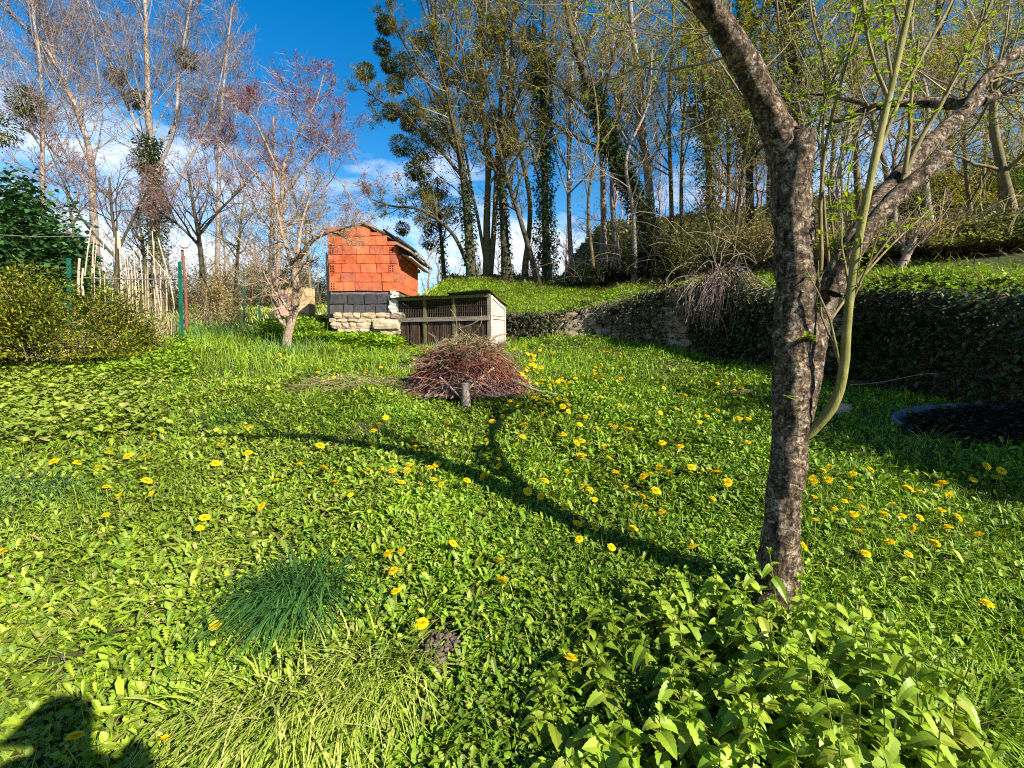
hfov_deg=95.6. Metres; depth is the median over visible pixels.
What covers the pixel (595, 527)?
dandelion
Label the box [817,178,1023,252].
bramble thicket
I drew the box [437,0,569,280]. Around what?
bare tree
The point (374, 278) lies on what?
brick shed
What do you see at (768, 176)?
bare tree
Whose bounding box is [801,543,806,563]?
dandelion
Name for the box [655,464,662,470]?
dandelion
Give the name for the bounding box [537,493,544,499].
dandelion
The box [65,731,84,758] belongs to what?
dandelion
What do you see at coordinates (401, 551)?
dandelion
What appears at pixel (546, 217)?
bare tree
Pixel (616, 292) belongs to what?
terrace grass
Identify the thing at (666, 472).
dandelion
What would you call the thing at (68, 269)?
fence post
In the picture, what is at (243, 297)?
fence post
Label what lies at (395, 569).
dandelion
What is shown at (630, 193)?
bare tree
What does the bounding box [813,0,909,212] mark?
bare tree
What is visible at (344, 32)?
sky
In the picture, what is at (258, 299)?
fence post
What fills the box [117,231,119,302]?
bamboo cane
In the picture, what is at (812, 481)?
dandelion
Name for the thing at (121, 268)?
bamboo cane
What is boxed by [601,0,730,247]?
bare tree
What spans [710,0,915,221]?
bare tree
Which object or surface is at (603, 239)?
bare tree
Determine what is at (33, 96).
bare tree
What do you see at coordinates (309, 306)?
wooden crate
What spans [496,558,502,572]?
dandelion
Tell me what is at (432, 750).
grass tuft
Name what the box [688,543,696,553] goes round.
dandelion
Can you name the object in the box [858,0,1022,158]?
bare tree
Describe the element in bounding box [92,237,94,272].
bamboo cane
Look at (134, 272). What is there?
bamboo cane
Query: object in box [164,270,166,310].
bamboo cane
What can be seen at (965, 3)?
bare tree
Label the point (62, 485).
grass tuft
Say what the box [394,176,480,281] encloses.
bare tree
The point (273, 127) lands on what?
bare tree
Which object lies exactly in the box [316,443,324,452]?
dandelion
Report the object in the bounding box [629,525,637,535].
dandelion
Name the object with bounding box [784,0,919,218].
bare tree
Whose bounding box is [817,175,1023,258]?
bramble thicket
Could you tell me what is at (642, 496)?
dandelion
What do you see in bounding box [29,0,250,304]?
bare tree
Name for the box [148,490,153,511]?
dandelion
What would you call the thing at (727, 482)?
dandelion
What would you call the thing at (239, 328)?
tall grass
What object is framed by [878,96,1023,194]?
hill bush
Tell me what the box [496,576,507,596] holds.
dandelion
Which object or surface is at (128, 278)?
bamboo cane
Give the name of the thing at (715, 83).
bare tree
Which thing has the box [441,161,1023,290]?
hill ground cover
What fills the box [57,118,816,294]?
wood
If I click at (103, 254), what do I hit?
bamboo cane
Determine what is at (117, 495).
dandelion
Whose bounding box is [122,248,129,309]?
bamboo cane
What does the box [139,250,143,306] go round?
bamboo cane
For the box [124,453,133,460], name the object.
dandelion
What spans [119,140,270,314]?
bare tree
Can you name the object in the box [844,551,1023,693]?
grass tuft
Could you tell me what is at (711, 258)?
hill bush
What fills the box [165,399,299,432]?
grass tuft
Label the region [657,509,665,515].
dandelion
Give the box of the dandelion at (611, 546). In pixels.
[607,543,615,551]
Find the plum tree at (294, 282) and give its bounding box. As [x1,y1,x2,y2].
[218,148,372,348]
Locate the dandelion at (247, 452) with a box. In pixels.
[243,450,251,455]
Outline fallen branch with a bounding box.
[929,267,1005,310]
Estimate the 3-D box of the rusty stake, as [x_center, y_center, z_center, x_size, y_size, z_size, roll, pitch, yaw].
[-6.413,-1.958,9.113,0.188,1.754,0.155,0,5,0]
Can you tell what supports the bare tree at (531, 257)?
on the ground at (994, 256)
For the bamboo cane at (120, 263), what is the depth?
9.20 m
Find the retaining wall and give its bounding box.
[506,269,1023,417]
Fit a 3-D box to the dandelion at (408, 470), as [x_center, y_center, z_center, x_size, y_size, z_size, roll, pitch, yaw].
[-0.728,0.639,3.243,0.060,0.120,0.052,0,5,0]
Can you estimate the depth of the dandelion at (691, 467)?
3.33 m
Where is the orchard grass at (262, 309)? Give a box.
[108,278,443,332]
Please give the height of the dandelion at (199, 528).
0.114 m
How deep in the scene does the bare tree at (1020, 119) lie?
19.93 m
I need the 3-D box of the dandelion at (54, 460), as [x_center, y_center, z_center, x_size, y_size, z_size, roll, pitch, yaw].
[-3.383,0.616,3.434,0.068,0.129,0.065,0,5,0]
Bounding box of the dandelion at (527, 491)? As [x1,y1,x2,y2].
[523,487,531,495]
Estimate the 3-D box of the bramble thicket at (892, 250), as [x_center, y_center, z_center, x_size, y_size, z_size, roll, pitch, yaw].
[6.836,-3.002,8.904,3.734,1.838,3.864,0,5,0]
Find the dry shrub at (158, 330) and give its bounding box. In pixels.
[140,315,171,349]
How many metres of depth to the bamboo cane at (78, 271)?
9.27 m
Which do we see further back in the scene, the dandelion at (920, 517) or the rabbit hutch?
the rabbit hutch
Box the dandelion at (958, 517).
[953,513,962,531]
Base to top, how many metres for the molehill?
0.111 m
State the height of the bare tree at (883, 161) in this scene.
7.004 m
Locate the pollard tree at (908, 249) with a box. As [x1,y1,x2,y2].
[884,185,953,270]
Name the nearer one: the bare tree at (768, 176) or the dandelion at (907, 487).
the dandelion at (907, 487)
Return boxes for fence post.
[66,258,71,329]
[178,261,183,341]
[243,268,244,327]
[258,274,259,319]
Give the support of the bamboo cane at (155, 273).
on the ground at (994, 256)
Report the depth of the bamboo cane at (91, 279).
9.63 m
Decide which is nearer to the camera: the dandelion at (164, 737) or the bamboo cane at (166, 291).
the dandelion at (164, 737)
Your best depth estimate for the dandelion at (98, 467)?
3.36 m
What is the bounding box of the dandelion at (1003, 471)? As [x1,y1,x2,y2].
[996,467,1006,492]
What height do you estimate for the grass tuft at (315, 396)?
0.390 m
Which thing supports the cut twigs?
on the ground at (994, 256)
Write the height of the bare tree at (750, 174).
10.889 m
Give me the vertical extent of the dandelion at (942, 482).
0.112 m
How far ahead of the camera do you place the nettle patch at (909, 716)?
1.44 m
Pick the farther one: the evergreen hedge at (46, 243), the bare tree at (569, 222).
the bare tree at (569, 222)
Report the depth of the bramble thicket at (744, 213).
16.45 m
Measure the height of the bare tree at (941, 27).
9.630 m
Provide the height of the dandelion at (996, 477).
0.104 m
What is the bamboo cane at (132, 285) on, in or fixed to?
on the ground at (994, 256)
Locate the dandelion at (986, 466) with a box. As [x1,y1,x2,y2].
[982,461,990,471]
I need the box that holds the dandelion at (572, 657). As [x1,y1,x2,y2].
[563,653,577,674]
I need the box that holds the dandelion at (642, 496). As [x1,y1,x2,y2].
[639,494,645,505]
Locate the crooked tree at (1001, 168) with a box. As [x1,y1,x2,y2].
[912,13,1023,215]
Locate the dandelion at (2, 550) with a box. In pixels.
[0,547,8,573]
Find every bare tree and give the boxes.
[0,0,167,220]
[0,0,230,281]
[0,105,179,295]
[0,147,114,235]
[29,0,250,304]
[89,180,188,314]
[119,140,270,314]
[156,0,273,297]
[192,94,312,289]
[196,171,272,311]
[259,173,341,287]
[341,0,497,278]
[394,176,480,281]
[398,0,576,278]
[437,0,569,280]
[446,0,565,276]
[449,37,544,283]
[476,0,602,281]
[490,0,669,259]
[502,0,688,275]
[539,0,656,288]
[544,49,698,281]
[550,0,663,265]
[561,0,690,267]
[586,0,692,229]
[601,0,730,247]
[659,0,786,241]
[661,59,805,236]
[691,0,829,244]
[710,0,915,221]
[714,0,850,229]
[734,0,882,202]
[740,0,1003,230]
[753,0,873,226]
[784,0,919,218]
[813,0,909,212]
[814,0,1013,222]
[818,0,1017,229]
[837,0,959,144]
[850,0,1023,221]
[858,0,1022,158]
[881,0,1021,180]
[881,0,1023,198]
[882,0,1023,214]
[893,0,1005,197]
[913,2,1023,183]
[916,0,1023,163]
[937,0,1023,163]
[981,0,1023,85]
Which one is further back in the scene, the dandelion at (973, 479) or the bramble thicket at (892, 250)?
the bramble thicket at (892, 250)
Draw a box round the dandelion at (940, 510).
[935,508,946,522]
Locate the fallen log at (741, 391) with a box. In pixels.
[729,389,763,394]
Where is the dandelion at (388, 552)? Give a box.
[383,548,393,565]
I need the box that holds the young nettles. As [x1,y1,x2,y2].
[87,333,199,378]
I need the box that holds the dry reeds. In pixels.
[95,291,190,337]
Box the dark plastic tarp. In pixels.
[890,403,999,433]
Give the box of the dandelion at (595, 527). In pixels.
[592,524,598,536]
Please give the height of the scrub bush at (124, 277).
6.286 m
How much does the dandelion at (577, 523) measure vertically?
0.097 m
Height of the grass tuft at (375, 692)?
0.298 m
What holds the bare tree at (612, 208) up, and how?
on the ground at (994, 256)
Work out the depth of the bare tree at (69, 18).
15.17 m
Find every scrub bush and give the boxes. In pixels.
[2,165,263,304]
[33,140,228,305]
[82,172,325,307]
[87,165,324,307]
[172,186,425,303]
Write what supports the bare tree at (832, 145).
on the ground at (994, 256)
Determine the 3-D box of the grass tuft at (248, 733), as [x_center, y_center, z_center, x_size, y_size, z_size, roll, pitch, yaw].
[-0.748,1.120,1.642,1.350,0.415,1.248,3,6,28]
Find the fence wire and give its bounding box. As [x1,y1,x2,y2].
[68,264,242,272]
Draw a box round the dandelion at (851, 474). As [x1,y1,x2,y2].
[848,471,856,476]
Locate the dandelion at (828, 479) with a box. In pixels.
[822,476,833,488]
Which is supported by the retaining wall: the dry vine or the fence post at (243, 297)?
the dry vine
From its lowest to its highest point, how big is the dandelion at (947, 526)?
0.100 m
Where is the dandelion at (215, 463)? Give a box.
[210,460,220,465]
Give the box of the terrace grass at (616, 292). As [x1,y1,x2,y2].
[424,255,1023,316]
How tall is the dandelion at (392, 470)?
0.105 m
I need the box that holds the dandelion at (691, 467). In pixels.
[687,464,695,474]
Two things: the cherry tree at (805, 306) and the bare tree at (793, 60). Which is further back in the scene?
the bare tree at (793, 60)
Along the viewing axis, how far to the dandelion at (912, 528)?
2.58 m
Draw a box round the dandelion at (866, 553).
[860,550,870,571]
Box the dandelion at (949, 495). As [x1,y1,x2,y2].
[945,491,953,502]
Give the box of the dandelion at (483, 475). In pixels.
[479,472,486,483]
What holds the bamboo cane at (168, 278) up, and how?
on the ground at (994, 256)
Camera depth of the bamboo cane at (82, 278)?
9.57 m
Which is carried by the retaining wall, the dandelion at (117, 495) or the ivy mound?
the ivy mound
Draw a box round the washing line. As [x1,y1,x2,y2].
[8,235,110,238]
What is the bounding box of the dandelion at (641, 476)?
[638,472,646,479]
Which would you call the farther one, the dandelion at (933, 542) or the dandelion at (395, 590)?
the dandelion at (933, 542)
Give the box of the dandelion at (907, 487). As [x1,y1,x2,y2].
[902,485,913,491]
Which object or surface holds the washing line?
attached to the bamboo cane at (87, 252)
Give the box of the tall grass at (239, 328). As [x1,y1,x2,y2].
[109,313,330,356]
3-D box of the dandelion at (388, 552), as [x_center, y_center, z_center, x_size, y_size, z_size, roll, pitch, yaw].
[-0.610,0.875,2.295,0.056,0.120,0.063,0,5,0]
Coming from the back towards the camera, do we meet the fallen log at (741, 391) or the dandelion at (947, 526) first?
the fallen log at (741, 391)
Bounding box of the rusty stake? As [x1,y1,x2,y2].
[179,239,188,328]
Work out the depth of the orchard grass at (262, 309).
14.82 m
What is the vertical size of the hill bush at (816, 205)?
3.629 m
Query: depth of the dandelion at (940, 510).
2.76 m
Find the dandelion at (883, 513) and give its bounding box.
[877,511,889,522]
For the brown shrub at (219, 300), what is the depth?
12.00 m
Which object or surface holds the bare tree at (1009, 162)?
on the ground at (994, 256)
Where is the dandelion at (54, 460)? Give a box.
[48,458,58,465]
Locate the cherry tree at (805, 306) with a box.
[455,0,1023,621]
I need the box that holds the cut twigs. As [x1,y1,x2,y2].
[277,372,422,398]
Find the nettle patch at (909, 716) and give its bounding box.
[512,547,1017,767]
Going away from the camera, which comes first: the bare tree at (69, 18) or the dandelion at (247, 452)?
the dandelion at (247, 452)
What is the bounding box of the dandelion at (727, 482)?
[722,478,732,490]
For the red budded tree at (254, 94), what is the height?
6.425 m
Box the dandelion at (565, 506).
[562,504,568,512]
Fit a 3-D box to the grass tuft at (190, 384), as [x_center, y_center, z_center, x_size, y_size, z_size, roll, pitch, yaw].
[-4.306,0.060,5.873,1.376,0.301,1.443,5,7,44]
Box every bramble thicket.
[520,239,650,285]
[560,181,727,278]
[582,169,770,281]
[595,210,719,264]
[638,158,912,243]
[659,169,877,268]
[688,167,1022,263]
[744,166,1022,261]
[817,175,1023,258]
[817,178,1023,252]
[866,176,1023,249]
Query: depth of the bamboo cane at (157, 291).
9.26 m
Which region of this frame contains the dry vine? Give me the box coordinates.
[659,239,771,338]
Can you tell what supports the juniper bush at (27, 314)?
on the ground at (994, 256)
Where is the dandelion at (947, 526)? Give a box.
[942,524,953,538]
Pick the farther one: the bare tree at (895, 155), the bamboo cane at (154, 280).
the bare tree at (895, 155)
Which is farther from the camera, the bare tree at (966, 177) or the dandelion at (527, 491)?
the bare tree at (966, 177)
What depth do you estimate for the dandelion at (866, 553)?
2.29 m
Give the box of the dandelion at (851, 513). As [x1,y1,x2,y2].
[849,511,858,518]
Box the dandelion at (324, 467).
[320,465,327,475]
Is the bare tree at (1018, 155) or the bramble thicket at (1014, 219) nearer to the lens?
the bramble thicket at (1014, 219)
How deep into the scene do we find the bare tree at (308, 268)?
15.65 m
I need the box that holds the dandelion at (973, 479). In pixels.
[969,477,977,489]
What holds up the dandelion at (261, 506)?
on the ground at (994, 256)
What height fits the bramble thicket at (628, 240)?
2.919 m
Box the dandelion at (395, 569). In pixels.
[388,566,398,580]
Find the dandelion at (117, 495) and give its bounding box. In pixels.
[116,492,120,509]
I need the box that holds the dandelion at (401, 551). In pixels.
[397,548,405,558]
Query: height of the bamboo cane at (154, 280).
1.535 m
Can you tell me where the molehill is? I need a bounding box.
[413,628,463,677]
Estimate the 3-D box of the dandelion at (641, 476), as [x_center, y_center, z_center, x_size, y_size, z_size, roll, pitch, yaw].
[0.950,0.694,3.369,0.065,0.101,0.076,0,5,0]
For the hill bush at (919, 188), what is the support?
on the ground at (994, 256)
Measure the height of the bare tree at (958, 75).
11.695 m
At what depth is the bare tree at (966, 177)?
11.81 m
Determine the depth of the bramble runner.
4.88 m
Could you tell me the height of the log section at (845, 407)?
0.160 m
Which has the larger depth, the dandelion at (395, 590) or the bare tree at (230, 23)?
the bare tree at (230, 23)
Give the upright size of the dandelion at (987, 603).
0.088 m
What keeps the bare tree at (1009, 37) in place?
on the ground at (994, 256)
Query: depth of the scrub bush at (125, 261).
17.65 m
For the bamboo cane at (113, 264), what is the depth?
9.66 m
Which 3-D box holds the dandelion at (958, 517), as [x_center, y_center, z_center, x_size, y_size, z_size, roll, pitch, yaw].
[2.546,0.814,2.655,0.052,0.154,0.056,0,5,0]
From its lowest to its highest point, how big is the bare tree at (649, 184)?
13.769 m
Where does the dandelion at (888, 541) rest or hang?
on the ground at (994, 256)
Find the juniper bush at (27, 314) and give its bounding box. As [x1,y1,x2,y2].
[0,254,181,361]
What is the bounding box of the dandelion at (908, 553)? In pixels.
[904,551,912,570]
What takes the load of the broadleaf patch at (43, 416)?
on the ground at (994, 256)
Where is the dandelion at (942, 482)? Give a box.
[936,480,948,488]
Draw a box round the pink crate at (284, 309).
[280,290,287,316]
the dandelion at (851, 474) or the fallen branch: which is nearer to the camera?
the dandelion at (851, 474)
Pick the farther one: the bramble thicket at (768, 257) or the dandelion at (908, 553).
the bramble thicket at (768, 257)
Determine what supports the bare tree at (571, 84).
on the ground at (994, 256)
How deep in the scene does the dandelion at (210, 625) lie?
1.89 m
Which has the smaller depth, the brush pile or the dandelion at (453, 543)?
the dandelion at (453, 543)
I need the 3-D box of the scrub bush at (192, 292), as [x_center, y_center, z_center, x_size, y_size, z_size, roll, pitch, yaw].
[-12.153,-5.196,18.110,12.112,5.036,7.676,3,6,31]
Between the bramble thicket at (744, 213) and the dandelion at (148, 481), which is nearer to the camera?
the dandelion at (148, 481)
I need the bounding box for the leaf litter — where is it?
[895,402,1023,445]
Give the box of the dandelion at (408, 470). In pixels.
[403,467,411,475]
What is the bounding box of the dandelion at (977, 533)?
[971,531,983,549]
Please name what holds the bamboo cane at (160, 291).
on the ground at (994, 256)
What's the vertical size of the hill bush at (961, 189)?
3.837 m
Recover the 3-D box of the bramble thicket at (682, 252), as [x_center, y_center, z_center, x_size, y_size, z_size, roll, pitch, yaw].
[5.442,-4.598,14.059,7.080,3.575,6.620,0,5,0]
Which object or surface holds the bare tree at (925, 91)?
on the ground at (994, 256)
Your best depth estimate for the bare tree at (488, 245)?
16.48 m
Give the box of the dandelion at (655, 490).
[650,487,660,493]
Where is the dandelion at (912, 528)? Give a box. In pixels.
[909,525,916,537]
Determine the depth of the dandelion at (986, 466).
3.37 m
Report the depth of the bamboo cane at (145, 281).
9.56 m
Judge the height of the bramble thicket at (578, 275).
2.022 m
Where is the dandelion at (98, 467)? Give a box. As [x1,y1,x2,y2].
[94,465,102,470]
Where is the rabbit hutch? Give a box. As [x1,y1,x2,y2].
[395,289,507,345]
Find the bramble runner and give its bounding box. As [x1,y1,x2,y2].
[853,373,934,384]
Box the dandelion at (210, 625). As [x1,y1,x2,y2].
[208,620,222,637]
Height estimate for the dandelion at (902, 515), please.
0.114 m
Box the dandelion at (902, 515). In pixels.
[897,514,906,524]
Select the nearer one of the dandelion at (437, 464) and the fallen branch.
the dandelion at (437, 464)
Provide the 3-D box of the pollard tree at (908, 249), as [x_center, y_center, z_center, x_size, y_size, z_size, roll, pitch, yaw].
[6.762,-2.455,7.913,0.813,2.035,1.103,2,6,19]
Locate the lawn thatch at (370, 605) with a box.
[0,383,1021,767]
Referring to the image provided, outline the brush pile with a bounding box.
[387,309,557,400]
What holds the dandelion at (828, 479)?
on the ground at (994, 256)
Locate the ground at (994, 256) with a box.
[0,200,1023,767]
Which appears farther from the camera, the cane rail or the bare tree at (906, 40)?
the bare tree at (906, 40)
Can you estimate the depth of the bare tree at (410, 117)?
16.12 m
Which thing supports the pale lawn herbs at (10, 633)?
on the ground at (994, 256)
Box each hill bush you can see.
[675,205,769,268]
[732,127,941,232]
[764,82,1019,223]
[843,79,1023,216]
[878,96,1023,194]
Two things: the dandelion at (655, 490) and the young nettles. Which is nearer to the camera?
the dandelion at (655, 490)
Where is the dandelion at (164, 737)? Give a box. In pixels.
[155,734,172,750]
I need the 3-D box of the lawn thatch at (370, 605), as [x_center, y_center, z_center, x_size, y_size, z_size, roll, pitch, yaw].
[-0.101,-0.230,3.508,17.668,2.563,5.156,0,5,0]
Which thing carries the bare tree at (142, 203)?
on the ground at (994, 256)
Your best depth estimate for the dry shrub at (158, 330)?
7.88 m
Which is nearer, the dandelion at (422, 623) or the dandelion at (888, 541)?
the dandelion at (422, 623)
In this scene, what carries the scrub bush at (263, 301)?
on the ground at (994, 256)
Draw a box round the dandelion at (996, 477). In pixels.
[991,475,1002,489]
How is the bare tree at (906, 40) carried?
on the ground at (994, 256)
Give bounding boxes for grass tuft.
[0,456,138,517]
[83,620,471,767]
[111,378,210,397]
[157,534,394,685]
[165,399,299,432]
[206,599,484,767]
[224,384,390,412]
[318,682,512,767]
[824,604,1023,767]
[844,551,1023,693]
[886,423,983,455]
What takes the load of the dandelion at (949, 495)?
on the ground at (994, 256)
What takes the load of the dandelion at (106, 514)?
on the ground at (994, 256)
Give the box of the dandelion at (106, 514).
[101,512,110,527]
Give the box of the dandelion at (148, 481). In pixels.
[140,477,152,485]
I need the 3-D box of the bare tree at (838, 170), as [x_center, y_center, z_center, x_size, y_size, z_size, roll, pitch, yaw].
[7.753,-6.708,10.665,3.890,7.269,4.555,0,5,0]
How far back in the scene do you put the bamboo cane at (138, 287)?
9.43 m
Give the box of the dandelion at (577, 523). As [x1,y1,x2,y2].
[573,520,581,527]
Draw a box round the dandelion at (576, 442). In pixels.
[574,440,578,458]
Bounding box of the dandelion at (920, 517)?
[916,514,923,526]
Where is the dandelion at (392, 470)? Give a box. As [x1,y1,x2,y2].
[388,468,396,480]
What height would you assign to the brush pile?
1.075 m
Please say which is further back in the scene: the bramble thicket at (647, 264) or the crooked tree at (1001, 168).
the bramble thicket at (647, 264)
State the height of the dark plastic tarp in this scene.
0.461 m
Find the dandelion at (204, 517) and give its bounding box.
[199,514,210,520]
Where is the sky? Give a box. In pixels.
[0,0,1023,294]
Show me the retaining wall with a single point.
(973, 352)
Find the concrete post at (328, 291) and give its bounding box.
[325,253,330,330]
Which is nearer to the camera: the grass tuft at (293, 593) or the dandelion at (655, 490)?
the grass tuft at (293, 593)
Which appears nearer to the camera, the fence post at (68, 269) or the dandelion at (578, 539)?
the dandelion at (578, 539)
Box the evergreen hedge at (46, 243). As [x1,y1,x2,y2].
[0,159,127,334]
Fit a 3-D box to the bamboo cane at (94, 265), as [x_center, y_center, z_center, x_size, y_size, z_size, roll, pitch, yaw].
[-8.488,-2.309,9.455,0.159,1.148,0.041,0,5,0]
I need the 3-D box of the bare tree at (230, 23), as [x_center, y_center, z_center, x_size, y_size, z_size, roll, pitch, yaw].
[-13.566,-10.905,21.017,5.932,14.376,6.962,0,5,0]
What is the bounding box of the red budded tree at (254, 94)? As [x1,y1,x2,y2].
[182,48,403,329]
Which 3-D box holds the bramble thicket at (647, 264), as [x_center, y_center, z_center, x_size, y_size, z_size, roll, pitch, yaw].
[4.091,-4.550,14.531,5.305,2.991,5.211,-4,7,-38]
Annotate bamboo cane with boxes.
[77,258,80,294]
[81,268,84,295]
[84,228,91,275]
[91,248,92,297]
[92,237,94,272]
[94,242,96,295]
[102,220,105,301]
[112,238,114,300]
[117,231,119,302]
[118,233,121,303]
[120,241,124,312]
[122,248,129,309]
[126,257,130,303]
[131,266,132,309]
[133,248,137,307]
[136,270,139,306]
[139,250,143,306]
[144,259,145,306]
[145,247,183,295]
[147,244,148,317]
[152,231,157,317]
[153,241,156,317]
[154,270,160,310]
[158,239,176,318]
[160,268,161,311]
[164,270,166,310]
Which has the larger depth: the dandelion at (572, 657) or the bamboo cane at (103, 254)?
the bamboo cane at (103, 254)
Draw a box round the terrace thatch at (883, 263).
[434,241,1023,310]
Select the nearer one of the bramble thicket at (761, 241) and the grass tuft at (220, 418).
the grass tuft at (220, 418)
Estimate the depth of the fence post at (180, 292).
8.88 m
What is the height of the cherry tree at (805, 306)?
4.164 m
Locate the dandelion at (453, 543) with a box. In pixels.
[449,540,456,549]
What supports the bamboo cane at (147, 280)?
on the ground at (994, 256)
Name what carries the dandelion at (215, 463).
on the ground at (994, 256)
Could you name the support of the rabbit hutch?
on the ground at (994, 256)
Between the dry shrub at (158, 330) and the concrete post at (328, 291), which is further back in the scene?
the concrete post at (328, 291)
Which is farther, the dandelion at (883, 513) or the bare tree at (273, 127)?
the bare tree at (273, 127)
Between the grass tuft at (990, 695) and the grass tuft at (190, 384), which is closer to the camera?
the grass tuft at (990, 695)
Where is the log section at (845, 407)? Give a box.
[833,403,851,416]
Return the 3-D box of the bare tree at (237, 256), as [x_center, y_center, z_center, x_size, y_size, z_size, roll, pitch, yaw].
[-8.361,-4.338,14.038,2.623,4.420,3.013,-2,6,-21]
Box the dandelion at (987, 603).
[978,598,994,615]
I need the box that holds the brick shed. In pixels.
[327,220,432,338]
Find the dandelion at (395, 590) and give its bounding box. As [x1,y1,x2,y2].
[391,588,400,604]
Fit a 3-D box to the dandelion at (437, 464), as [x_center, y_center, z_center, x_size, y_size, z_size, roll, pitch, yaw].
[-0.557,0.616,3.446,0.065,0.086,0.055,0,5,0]
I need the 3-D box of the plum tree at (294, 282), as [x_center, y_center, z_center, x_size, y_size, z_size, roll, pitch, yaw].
[-4.018,-2.585,8.639,3.203,4.000,2.656,0,5,0]
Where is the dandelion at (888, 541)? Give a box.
[883,539,895,546]
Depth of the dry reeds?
9.32 m
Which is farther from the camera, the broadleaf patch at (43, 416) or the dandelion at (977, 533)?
the broadleaf patch at (43, 416)
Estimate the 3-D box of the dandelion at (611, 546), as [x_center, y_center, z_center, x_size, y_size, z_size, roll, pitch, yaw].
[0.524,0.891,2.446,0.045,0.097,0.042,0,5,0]
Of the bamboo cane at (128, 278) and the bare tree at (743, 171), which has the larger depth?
the bare tree at (743, 171)
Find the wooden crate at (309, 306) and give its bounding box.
[286,287,314,318]
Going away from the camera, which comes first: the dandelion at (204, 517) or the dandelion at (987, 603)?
the dandelion at (987, 603)
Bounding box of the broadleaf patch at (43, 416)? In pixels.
[0,346,200,454]
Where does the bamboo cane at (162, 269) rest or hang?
on the ground at (994, 256)
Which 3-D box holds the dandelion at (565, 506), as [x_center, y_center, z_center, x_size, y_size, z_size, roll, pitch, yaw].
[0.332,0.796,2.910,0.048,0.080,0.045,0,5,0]
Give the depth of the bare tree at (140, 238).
14.14 m
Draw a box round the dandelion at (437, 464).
[433,461,440,466]
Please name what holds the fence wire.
attached to the fence post at (243, 297)
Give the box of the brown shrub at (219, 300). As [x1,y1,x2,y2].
[183,259,250,323]
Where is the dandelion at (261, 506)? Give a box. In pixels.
[258,502,264,519]
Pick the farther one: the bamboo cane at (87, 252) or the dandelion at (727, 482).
the bamboo cane at (87, 252)
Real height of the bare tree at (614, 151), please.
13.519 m
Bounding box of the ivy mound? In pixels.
[823,318,912,379]
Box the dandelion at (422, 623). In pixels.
[415,617,428,647]
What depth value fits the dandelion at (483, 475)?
3.20 m
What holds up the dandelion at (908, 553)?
on the ground at (994, 256)
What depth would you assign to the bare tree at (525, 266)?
20.32 m
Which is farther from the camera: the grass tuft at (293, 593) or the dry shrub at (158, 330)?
the dry shrub at (158, 330)
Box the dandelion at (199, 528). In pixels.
[195,525,203,536]
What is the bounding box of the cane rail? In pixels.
[83,277,177,279]
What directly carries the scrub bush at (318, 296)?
on the ground at (994, 256)
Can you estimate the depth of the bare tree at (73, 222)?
13.59 m
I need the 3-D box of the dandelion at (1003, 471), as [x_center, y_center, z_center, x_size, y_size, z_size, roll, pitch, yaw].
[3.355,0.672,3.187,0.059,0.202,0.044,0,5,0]
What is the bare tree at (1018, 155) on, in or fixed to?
on the ground at (994, 256)
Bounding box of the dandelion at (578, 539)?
[575,536,582,554]
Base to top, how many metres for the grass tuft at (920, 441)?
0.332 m
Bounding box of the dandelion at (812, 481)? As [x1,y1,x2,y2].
[809,478,817,484]
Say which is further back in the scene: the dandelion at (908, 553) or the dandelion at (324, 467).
the dandelion at (324, 467)
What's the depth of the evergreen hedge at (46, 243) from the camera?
10.26 m
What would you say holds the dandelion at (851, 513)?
on the ground at (994, 256)
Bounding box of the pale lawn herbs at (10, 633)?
[0,325,656,767]
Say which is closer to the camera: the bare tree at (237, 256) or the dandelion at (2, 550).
the dandelion at (2, 550)
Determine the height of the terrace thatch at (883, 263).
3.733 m
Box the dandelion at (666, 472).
[664,470,672,481]
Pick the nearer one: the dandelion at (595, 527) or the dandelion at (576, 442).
the dandelion at (595, 527)
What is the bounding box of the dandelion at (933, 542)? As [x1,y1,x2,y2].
[928,539,940,556]

